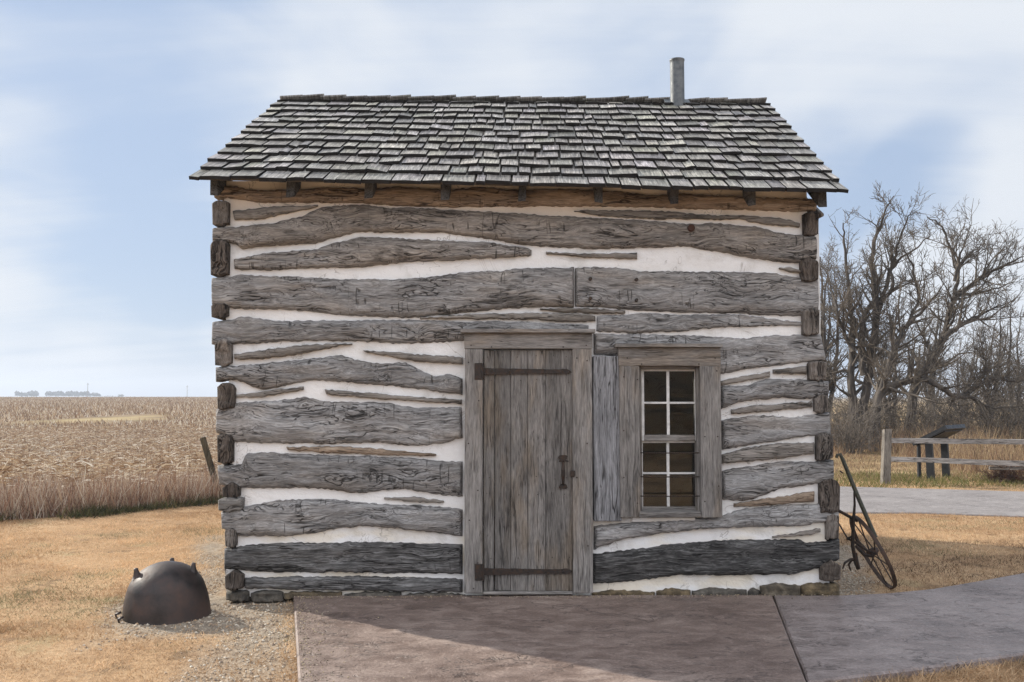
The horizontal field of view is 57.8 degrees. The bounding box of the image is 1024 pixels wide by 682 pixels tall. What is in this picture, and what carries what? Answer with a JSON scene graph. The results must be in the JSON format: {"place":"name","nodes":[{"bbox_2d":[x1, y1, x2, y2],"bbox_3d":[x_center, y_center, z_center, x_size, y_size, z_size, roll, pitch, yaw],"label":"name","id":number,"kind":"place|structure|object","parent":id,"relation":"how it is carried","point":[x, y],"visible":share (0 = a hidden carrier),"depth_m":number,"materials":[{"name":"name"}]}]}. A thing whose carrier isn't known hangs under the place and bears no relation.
{"place":"outdoors","nodes":[
{"label":"outdoors","id":0,"kind":"place"},
{"bbox_2d":[74,553,881,681],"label":"gravel","id":1,"kind":"structure","parent":0,"point":[262,625],"depth_m":6.44,"materials":[{"name":"grey gravel"}]},
{"bbox_2d":[115,558,210,624],"bbox_3d":[-2.552,1.833,6.789,0.663,0.429,0.617,-2,0,-20],"label":"iron kettle","id":2,"kind":"object","parent":1,"relation":"on","point":[171,591],"visible":0.94,"depth_m":6.60,"materials":[{"name":"black metal"}]},
{"bbox_2d":[0,397,1023,681],"bbox_3d":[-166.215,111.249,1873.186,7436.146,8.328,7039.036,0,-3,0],"label":"ground","id":3,"kind":"structure","parent":0,"point":[204,651],"depth_m":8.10,"materials":[{"name":"beige plant"}]},
{"bbox_2d":[14,390,123,396],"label":"distant woodland","id":4,"kind":"object","parent":3,"relation":"on","point":[31,393],"visible":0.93,"depth_m":864.62,"materials":[{"name":"grey plant"}]},
{"bbox_2d":[0,490,223,521],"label":"green weeds","id":5,"kind":"object","parent":3,"relation":"on","point":[95,511],"visible":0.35,"depth_m":12.88,"materials":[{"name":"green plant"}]},
{"bbox_2d":[0,396,223,500],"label":"dry corn","id":6,"kind":"object","parent":3,"relation":"on","point":[81,404],"visible":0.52,"depth_m":52.41,"materials":[{"name":"beige plant"}]},
{"bbox_2d":[0,461,224,519],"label":"dry weeds","id":7,"kind":"object","parent":3,"relation":"on","point":[43,502],"visible":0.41,"depth_m":13.06,"materials":[{"name":"brown plant"}]},
{"bbox_2d":[200,437,220,492],"bbox_3d":[-4.735,2.131,14.738,0.452,1.219,0.101,0,-3,0],"label":"leaning post","id":8,"kind":"object","parent":3,"relation":"on","point":[207,453],"visible":0.69,"depth_m":14.72,"materials":[{"name":"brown wood"}]},
{"bbox_2d":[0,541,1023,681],"bbox_3d":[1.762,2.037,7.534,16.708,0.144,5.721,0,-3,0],"label":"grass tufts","id":9,"kind":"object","parent":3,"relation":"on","point":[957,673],"visible":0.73,"depth_m":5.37,"materials":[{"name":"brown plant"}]},
{"bbox_2d":[189,57,848,602],"bbox_3d":[0.077,-0.352,9.848,5.175,5.077,5.635,0,-3,-1],"label":"log cabin","id":10,"kind":"object","parent":3,"relation":"on","point":[517,345],"visible":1,"depth_m":7.33,"materials":[{"name":"grey wood"}]},
{"bbox_2d":[474,350,574,590],"bbox_3d":[0.097,1.005,7.250,0.785,1.880,0.128,0,-3,-1],"label":"door","id":11,"kind":"structure","parent":10,"relation":"in","point":[534,473],"depth_m":7.26,"materials":[{"name":"wood"}]},
{"bbox_2d":[614,343,722,521],"bbox_3d":[1.226,0.723,7.339,0.848,1.398,0.232,0,-3,-1],"label":"window","id":12,"kind":"structure","parent":10,"relation":"in","point":[704,360],"depth_m":7.29,"materials":[{"name":"wood"}]},
{"bbox_2d":[293,595,805,681],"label":"concrete pad","id":13,"kind":"object","parent":3,"relation":"on","point":[625,638],"visible":0.93,"depth_m":5.90,"materials":[{"name":"concrete"}]},
{"bbox_2d":[294,594,844,681],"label":"grit","id":14,"kind":"object","parent":13,"relation":"on","point":[378,617],"visible":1,"depth_m":6.40,"materials":[{"name":"beige gravel"}]},
{"bbox_2d":[819,236,856,412],"bbox_3d":[11.538,-0.036,34.092,2.846,7.860,3.938,-2,-4,32],"label":"bare tree","id":15,"kind":"object","parent":3,"relation":"on","point":[828,346],"visible":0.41,"depth_m":33.74,"materials":[{"name":"brown plant"}]},
{"bbox_2d":[825,359,889,431],"bbox_3d":[10.607,2.131,31.217,3.772,3.046,4.336,0,-3,0],"label":"bare shrub","id":16,"kind":"object","parent":3,"relation":"on","point":[838,407],"visible":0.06,"depth_m":30.46,"materials":[{"name":"brown plant"}]},
{"bbox_2d":[828,391,901,453],"bbox_3d":[9.524,2.274,26.389,2.879,2.178,3.996,-1,-4,22],"label":"bare shrub","id":17,"kind":"object","parent":3,"relation":"on","point":[845,436],"visible":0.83,"depth_m":26.12,"materials":[{"name":"brown plant"}]},
{"bbox_2d":[835,453,896,588],"bbox_3d":[2.968,1.501,7.801,0.458,1.130,0.637,-1,-4,19],"label":"wheel hoe","id":18,"kind":"object","parent":3,"relation":"on","point":[861,548],"visible":0.98,"depth_m":7.73,"materials":[{"name":"metal"}]},
{"bbox_2d":[829,370,906,432],"bbox_3d":[12.746,2.520,33.094,2.925,2.959,4.241,-1,-4,16],"label":"bare shrub","id":19,"kind":"object","parent":3,"relation":"on","point":[870,399],"visible":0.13,"depth_m":32.36,"materials":[{"name":"brown plant"}]},
{"bbox_2d":[819,181,958,443],"bbox_3d":[11.773,-0.765,29.139,4.965,8.718,3.989,0,-3,0],"label":"bare tree","id":20,"kind":"object","parent":3,"relation":"on","point":[849,304],"visible":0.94,"depth_m":29.01,"materials":[{"name":"brown plant"}]},
{"bbox_2d":[840,393,941,448],"bbox_3d":[11.418,2.439,28.290,3.283,1.960,3.844,0,-3,0],"label":"bare shrub","id":21,"kind":"object","parent":3,"relation":"on","point":[888,420],"visible":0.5,"depth_m":27.98,"materials":[{"name":"brown plant"}]},
{"bbox_2d":[865,283,926,427],"bbox_3d":[15.975,0.694,38.979,2.896,7.021,3.355,-2,-4,31],"label":"bare tree","id":22,"kind":"object","parent":3,"relation":"on","point":[894,367],"visible":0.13,"depth_m":38.85,"materials":[{"name":"brown plant"}]},
{"bbox_2d":[830,415,1023,487],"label":"dead brush","id":23,"kind":"object","parent":3,"relation":"on","point":[975,451],"visible":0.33,"depth_m":20.64,"materials":[{"name":"brown plant"}]},
{"bbox_2d":[898,283,958,415],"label":"bare tree","id":24,"kind":"object","parent":3,"relation":"on","point":[933,347],"visible":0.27,"depth_m":42.15,"materials":[{"name":"brown plant"}]},
{"bbox_2d":[887,396,970,437],"bbox_3d":[13.152,2.663,29.810,2.930,1.866,2.643,0,-3,0],"label":"bare shrub","id":25,"kind":"object","parent":3,"relation":"on","point":[913,416],"visible":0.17,"depth_m":29.84,"materials":[{"name":"brown plant"}]},
{"bbox_2d":[885,362,976,432],"bbox_3d":[16.278,2.303,36.030,5.023,3.225,4.039,3,-5,-43],"label":"bare shrub","id":26,"kind":"object","parent":3,"relation":"on","point":[942,411],"visible":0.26,"depth_m":35.89,"materials":[{"name":"brown plant"}]},
{"bbox_2d":[839,486,1023,517],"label":"footpath","id":27,"kind":"structure","parent":3,"relation":"on","point":[877,500],"depth_m":14.05,"materials":[{"name":"grey concrete"}]},
{"bbox_2d":[851,230,1023,451],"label":"bare tree","id":28,"kind":"object","parent":3,"relation":"on","point":[883,386],"visible":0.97,"depth_m":27.63,"materials":[{"name":"brown plant"}]},
{"bbox_2d":[912,424,965,479],"bbox_3d":[8.347,2.261,18.122,0.673,1.265,1.080,-3,-5,44],"label":"wayside sign","id":29,"kind":"object","parent":3,"relation":"on","point":[945,432],"visible":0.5,"depth_m":17.93,"materials":[{"name":"black metal"}]},
{"bbox_2d":[905,404,987,448],"bbox_3d":[12.575,2.642,26.946,2.258,1.692,2.551,2,-4,-35],"label":"bare shrub","id":30,"kind":"object","parent":3,"relation":"on","point":[940,423],"visible":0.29,"depth_m":26.85,"materials":[{"name":"brown plant"}]},
{"bbox_2d":[878,194,1023,443],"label":"bare tree","id":31,"kind":"object","parent":3,"relation":"on","point":[947,332],"visible":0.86,"depth_m":31.11,"materials":[{"name":"brown plant"}]},
{"bbox_2d":[880,429,1023,483],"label":"rail fence","id":32,"kind":"object","parent":3,"relation":"on","point":[888,440],"visible":0.96,"depth_m":17.05,"materials":[{"name":"grey wood"}]},
{"bbox_2d":[935,322,1005,425],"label":"bare tree","id":33,"kind":"object","parent":3,"relation":"on","point":[960,359],"visible":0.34,"depth_m":43.73,"materials":[{"name":"brown plant"}]},
{"bbox_2d":[918,364,1023,436],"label":"bare shrub","id":34,"kind":"object","parent":3,"relation":"on","point":[952,412],"visible":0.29,"depth_m":30.72,"materials":[{"name":"brown plant"}]},
{"bbox_2d":[942,364,1023,432],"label":"bare shrub","id":35,"kind":"object","parent":3,"relation":"on","point":[994,394],"visible":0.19,"depth_m":36.51,"materials":[{"name":"brown plant"}]},
{"bbox_2d":[957,307,1023,410],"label":"bare tree","id":36,"kind":"object","parent":3,"relation":"on","point":[1000,352],"visible":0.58,"depth_m":37.55,"materials":[{"name":"brown plant"}]},
{"bbox_2d":[958,376,1023,448],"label":"bare shrub","id":37,"kind":"object","parent":3,"relation":"on","point":[1007,424],"visible":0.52,"depth_m":28.66,"materials":[{"name":"brown plant"}]},
{"bbox_2d":[960,297,1023,431],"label":"bare tree","id":38,"kind":"object","parent":3,"relation":"on","point":[1014,342],"visible":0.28,"depth_m":40.61,"materials":[{"name":"brown plant"}]},
{"bbox_2d":[964,362,1023,435],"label":"bare shrub","id":39,"kind":"object","parent":3,"relation":"on","point":[1010,403],"visible":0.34,"depth_m":31.46,"materials":[{"name":"brown plant"}]},
{"bbox_2d":[978,450,1023,483],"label":"tumbleweed","id":40,"kind":"object","parent":3,"relation":"on","point":[1006,474],"visible":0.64,"depth_m":17.33,"materials":[{"name":"brown plant"}]},
{"bbox_2d":[987,343,1023,400],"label":"bare tree","id":41,"kind":"object","parent":3,"relation":"on","point":[1015,382],"visible":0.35,"depth_m":36.77,"materials":[{"name":"brown plant"}]},
{"bbox_2d":[0,0,1023,396],"label":"sky","id":42,"kind":"structure","parent":0,"point":[109,109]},
{"bbox_2d":[774,573,1023,681],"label":"path","id":43,"kind":"structure","parent":0,"point":[841,638],"depth_m":6.17,"materials":[{"name":"grey concrete"}]}
]}

